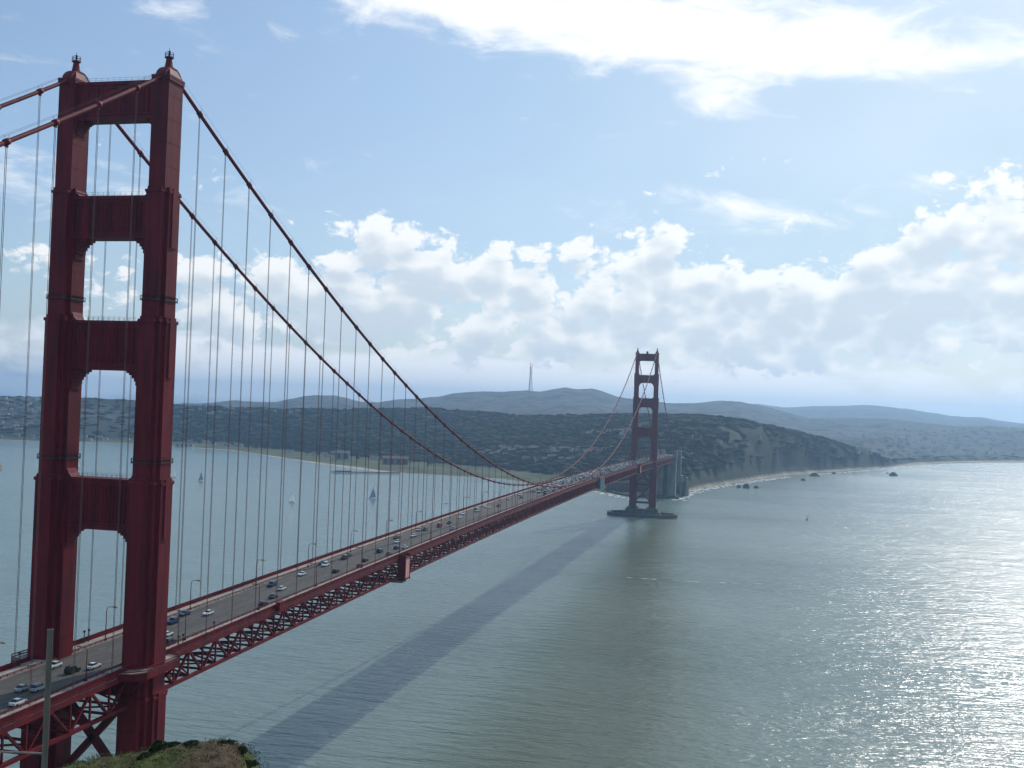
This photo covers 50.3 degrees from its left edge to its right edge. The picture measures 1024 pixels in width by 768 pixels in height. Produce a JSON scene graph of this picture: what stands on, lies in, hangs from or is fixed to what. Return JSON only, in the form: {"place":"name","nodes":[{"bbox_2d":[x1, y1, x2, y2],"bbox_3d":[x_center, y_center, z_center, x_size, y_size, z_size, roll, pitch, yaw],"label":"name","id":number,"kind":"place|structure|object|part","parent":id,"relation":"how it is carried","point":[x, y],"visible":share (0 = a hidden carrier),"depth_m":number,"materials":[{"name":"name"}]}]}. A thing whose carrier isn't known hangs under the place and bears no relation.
{"place":"outdoors","nodes":[
{"label":"outdoors","id":0,"kind":"place"},
{"bbox_2d":[63,741,258,767],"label":"headland","id":1,"kind":"structure","parent":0,"point":[223,757],"depth_m":73.12,"materials":[{"name":"green plant"}]},
{"bbox_2d":[41,629,53,767],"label":"fence post","id":2,"kind":"object","parent":1,"relation":"on","point":[47,697],"visible":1,"depth_m":11.02,"materials":[{"name":"metal"}]},
{"bbox_2d":[0,751,41,754],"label":"fence wire","id":3,"kind":"object","parent":2,"relation":"attached to","point":[21,752],"visible":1,"depth_m":10.92,"materials":[{"name":"metal"}]},
{"bbox_2d":[137,752,151,759],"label":"bush","id":4,"kind":"object","parent":1,"relation":"on","point":[143,755],"visible":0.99,"depth_m":73.47,"materials":[{"name":"green plant"}]},
{"bbox_2d":[148,740,169,751],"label":"bush","id":5,"kind":"object","parent":1,"relation":"on","point":[156,745],"visible":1,"depth_m":74.54,"materials":[{"name":"green plant"}]},
{"bbox_2d":[57,737,268,767],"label":"grass","id":6,"kind":"structure","parent":1,"relation":"on","point":[142,760],"depth_m":74.02,"materials":[{"name":"green plant"}]},
{"bbox_2d":[167,741,180,746],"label":"bush","id":7,"kind":"object","parent":1,"relation":"on","point":[172,744],"visible":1,"depth_m":74.97,"materials":[{"name":"green plant"}]},
{"bbox_2d":[182,739,198,746],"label":"bush","id":8,"kind":"object","parent":1,"relation":"on","point":[194,743],"visible":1,"depth_m":75.25,"materials":[{"name":"green plant"}]},
{"bbox_2d":[217,739,235,744],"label":"bush","id":9,"kind":"object","parent":1,"relation":"on","point":[228,741],"visible":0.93,"depth_m":76.01,"materials":[{"name":"green plant"}]},
{"bbox_2d":[237,745,247,753],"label":"bush","id":10,"kind":"object","parent":1,"relation":"on","point":[245,751],"visible":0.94,"depth_m":75.18,"materials":[{"name":"green plant"}]},
{"bbox_2d":[246,760,258,767],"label":"bush","id":11,"kind":"object","parent":1,"relation":"on","point":[251,763],"visible":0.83,"depth_m":74.57,"materials":[{"name":"green plant"}]},
{"bbox_2d":[0,395,1023,767],"bbox_3d":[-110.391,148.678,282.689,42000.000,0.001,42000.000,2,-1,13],"label":"water","id":12,"kind":"structure","parent":0,"point":[866,619],"depth_m":749.33,"materials":[{"name":"teal liquid"}]},
{"bbox_2d":[331,470,399,473],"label":"pier","id":13,"kind":"structure","parent":12,"relation":"in","point":[340,471],"depth_m":2224.79,"materials":[{"name":"concrete"}]},
{"bbox_2d":[369,488,376,498],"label":"sailboat","id":14,"kind":"object","parent":12,"relation":"on","point":[373,493],"visible":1,"depth_m":1650.56,"materials":[{"name":"fabric"}]},
{"bbox_2d":[607,506,677,518],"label":"tower pier","id":15,"kind":"structure","parent":12,"relation":"in","point":[636,511],"depth_m":1514.89,"materials":[{"name":"concrete"}]},
{"bbox_2d":[0,48,678,767],"bbox_3d":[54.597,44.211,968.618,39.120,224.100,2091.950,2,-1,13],"label":"suspension bridge","id":16,"kind":"structure","parent":15,"relation":"on","point":[136,656],"depth_m":283.17,"materials":[{"name":"metal"}]},
{"bbox_2d":[8,698,27,705],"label":"sedan car","id":17,"kind":"object","parent":16,"relation":"on","point":[16,701],"visible":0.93,"depth_m":241.84,"materials":[{"name":"white paint"}]},
{"bbox_2d":[13,684,29,691],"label":"sedan car","id":18,"kind":"object","parent":16,"relation":"on","point":[20,687],"visible":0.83,"depth_m":252.73,"materials":[{"name":"silver paint"}]},
{"bbox_2d":[30,682,44,691],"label":"suv car","id":19,"kind":"object","parent":16,"relation":"on","point":[36,687],"visible":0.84,"depth_m":253.03,"materials":[{"name":"silver paint"}]},
{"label":"windows","id":20,"kind":"part","parent":19,"relation":"part of","materials":[{"name":"grey glass"}]},
{"bbox_2d":[52,661,62,668],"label":"sedan car","id":21,"kind":"object","parent":16,"relation":"on","point":[56,664],"visible":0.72,"depth_m":274.68,"materials":[{"name":"white paint"}]},
{"bbox_2d":[64,665,80,673],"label":"suv car","id":22,"kind":"object","parent":16,"relation":"on","point":[68,669],"visible":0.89,"depth_m":269.17,"materials":[{"name":"black paint"}]},
{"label":"windows","id":23,"kind":"part","parent":22,"relation":"part of","materials":[{"name":"black glass"}]},
{"bbox_2d":[76,645,87,680],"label":"street lamp","id":24,"kind":"object","parent":16,"relation":"on","point":[85,679],"visible":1,"depth_m":262.42,"materials":[{"name":"metal"}]},
{"bbox_2d":[85,662,100,669],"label":"sedan car","id":25,"kind":"object","parent":16,"relation":"on","point":[92,665],"visible":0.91,"depth_m":274.34,"materials":[{"name":"white paint"}]},
{"bbox_2d":[104,606,117,640],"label":"street lamp","id":26,"kind":"object","parent":16,"relation":"on","point":[106,619],"visible":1,"depth_m":303.67,"materials":[{"name":"metal"}]},
{"bbox_2d":[166,637,176,644],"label":"suv car","id":27,"kind":"object","parent":16,"relation":"on","point":[170,640],"visible":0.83,"depth_m":302.03,"materials":[{"name":"blue paint"}]},
{"bbox_2d":[167,616,179,623],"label":"suv car","id":28,"kind":"object","parent":16,"relation":"on","point":[173,620],"visible":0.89,"depth_m":328.31,"materials":[{"name":"blue paint"}]},
{"bbox_2d":[176,610,185,639],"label":"street lamp","id":29,"kind":"object","parent":16,"relation":"on","point":[185,626],"visible":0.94,"depth_m":306.93,"materials":[{"name":"metal"}]},
{"bbox_2d":[180,610,190,615],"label":"sedan car","id":30,"kind":"object","parent":16,"relation":"on","point":[182,613],"visible":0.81,"depth_m":340.50,"materials":[{"name":"blue paint"}]},
{"bbox_2d":[190,579,200,609],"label":"street lamp","id":31,"kind":"object","parent":16,"relation":"on","point":[190,593],"visible":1,"depth_m":348.14,"materials":[{"name":"grey metal"}]},
{"bbox_2d":[202,609,213,615],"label":"sedan car","id":32,"kind":"object","parent":16,"relation":"on","point":[209,612],"visible":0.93,"depth_m":342.00,"materials":[{"name":"white paint"}]},
{"bbox_2d":[258,601,268,605],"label":"sedan car","id":33,"kind":"object","parent":16,"relation":"on","point":[261,603],"visible":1,"depth_m":358.46,"materials":[{"name":"black paint"}]},
{"bbox_2d":[267,580,276,586],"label":"suv car","id":34,"kind":"object","parent":16,"relation":"on","point":[272,583],"visible":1,"depth_m":393.99,"materials":[{"name":"blue paint"}]},
{"bbox_2d":[268,593,277,598],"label":"sedan car","id":35,"kind":"object","parent":16,"relation":"on","point":[273,595],"visible":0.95,"depth_m":371.81,"materials":[{"name":"grey paint"}]},
{"bbox_2d":[275,600,284,610],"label":"equipment box","id":36,"kind":"object","parent":16,"relation":"attached to","point":[280,604],"visible":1,"depth_m":354.11,"materials":[{"name":"red paint"}]},
{"bbox_2d":[277,586,286,590],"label":"sedan car","id":37,"kind":"object","parent":16,"relation":"on","point":[282,588],"visible":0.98,"depth_m":386.69,"materials":[{"name":"white paint"}]},
{"bbox_2d":[297,571,305,575],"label":"sedan car","id":38,"kind":"object","parent":16,"relation":"on","point":[301,573],"visible":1,"depth_m":418.78,"materials":[{"name":"white paint"}]},
{"bbox_2d":[321,561,328,566],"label":"suv car","id":39,"kind":"object","parent":16,"relation":"on","point":[325,563],"visible":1,"depth_m":441.94,"materials":[{"name":"white paint"}]},
{"bbox_2d":[361,553,410,582],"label":"maintenance platform","id":40,"kind":"structure","parent":16,"relation":"attached to","point":[404,567],"depth_m":471.83,"materials":[{"name":"red paint"}]},
{"bbox_2d":[598,476,604,488],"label":"maintenance platform","id":41,"kind":"structure","parent":16,"relation":"attached to","point":[601,483],"depth_m":1032.21,"materials":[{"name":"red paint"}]},
{"bbox_2d":[637,464,641,473],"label":"maintenance platform","id":42,"kind":"structure","parent":16,"relation":"attached to","point":[639,468],"depth_m":1338.58,"materials":[{"name":"red paint"}]},
{"bbox_2d":[620,455,669,464],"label":"queued cars","id":43,"kind":"object","parent":16,"relation":"on","point":[635,462],"visible":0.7,"depth_m":1483.10,"materials":[{"name":"white paint"}]},
{"bbox_2d":[891,463,1019,468],"bbox_3d":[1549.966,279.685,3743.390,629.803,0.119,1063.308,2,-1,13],"label":"surf","id":44,"kind":"structure","parent":12,"relation":"on","point":[946,464],"depth_m":3522.66,"materials":[{"name":"liquid"}]},
{"bbox_2d":[0,387,1023,499],"bbox_3d":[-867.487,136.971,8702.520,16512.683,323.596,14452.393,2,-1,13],"label":"hills","id":45,"kind":"structure","parent":0,"point":[565,400],"depth_m":4505.82,"materials":[{"name":"green plant"}]},
{"bbox_2d":[175,442,193,446],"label":"hall","id":46,"kind":"structure","parent":45,"relation":"on","point":[182,444],"depth_m":3084.86,"materials":[{"name":"metal"}]},
{"bbox_2d":[335,451,349,458],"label":"hangar","id":47,"kind":"structure","parent":45,"relation":"on","point":[339,454],"depth_m":2675.35,"materials":[{"name":"metal"}]},
{"bbox_2d":[372,456,379,459],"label":"house","id":48,"kind":"structure","parent":45,"relation":"on","point":[375,457],"depth_m":2689.22,"materials":[{"name":"metal"}]},
{"bbox_2d":[382,456,408,464],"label":"warehouse","id":49,"kind":"structure","parent":45,"relation":"on","point":[395,460],"depth_m":2529.80,"materials":[{"name":"brick"}]},
{"bbox_2d":[0,396,1019,482],"bbox_3d":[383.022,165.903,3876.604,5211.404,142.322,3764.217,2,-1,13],"label":"forest","id":50,"kind":"object","parent":45,"relation":"on","point":[486,435],"visible":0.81,"depth_m":2945.17,"materials":[{"name":"green plant"}]},
{"bbox_2d":[0,396,1023,456],"bbox_3d":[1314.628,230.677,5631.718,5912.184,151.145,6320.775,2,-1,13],"label":"city blocks","id":51,"kind":"structure","parent":45,"relation":"on","point":[984,454],"depth_m":4933.07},
{"bbox_2d":[528,366,532,390],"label":"radio mast","id":52,"kind":"object","parent":45,"relation":"on","point":[530,384],"visible":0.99,"depth_m":7496.42,"materials":[{"name":"metal"}]},
{"bbox_2d":[605,488,678,498],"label":"sea wall","id":53,"kind":"structure","parent":45,"relation":"on","point":[614,492],"depth_m":1855.31,"materials":[{"name":"concrete"}]},
{"bbox_2d":[606,481,648,490],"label":"brick fort","id":54,"kind":"structure","parent":53,"relation":"on","point":[619,486],"depth_m":1952.61,"materials":[{"name":"brick"}]},
{"bbox_2d":[656,450,677,497],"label":"concrete pylon","id":55,"kind":"object","parent":45,"relation":"on","point":[666,480],"visible":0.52,"depth_m":1860.04,"materials":[{"name":"grey concrete"}]},
{"bbox_2d":[661,449,681,485],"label":"concrete pylon","id":56,"kind":"object","parent":45,"relation":"on","point":[679,458],"visible":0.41,"depth_m":1954.75,"materials":[{"name":"grey concrete"}]},
{"bbox_2d":[677,475,688,496],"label":"anchorage wall","id":57,"kind":"structure","parent":45,"relation":"on","point":[682,487],"depth_m":1915.70,"materials":[{"name":"concrete"}]},
{"bbox_2d":[674,476,788,500],"bbox_3d":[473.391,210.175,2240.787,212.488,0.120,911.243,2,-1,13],"label":"surf","id":58,"kind":"structure","parent":45,"relation":"on","point":[730,485],"depth_m":2244.03,"materials":[{"name":"liquid"}]},
{"bbox_2d":[0,0,1023,423],"label":"sky","id":59,"kind":"structure","parent":0,"point":[794,203],"materials":[{"name":"blue"}]}
]}

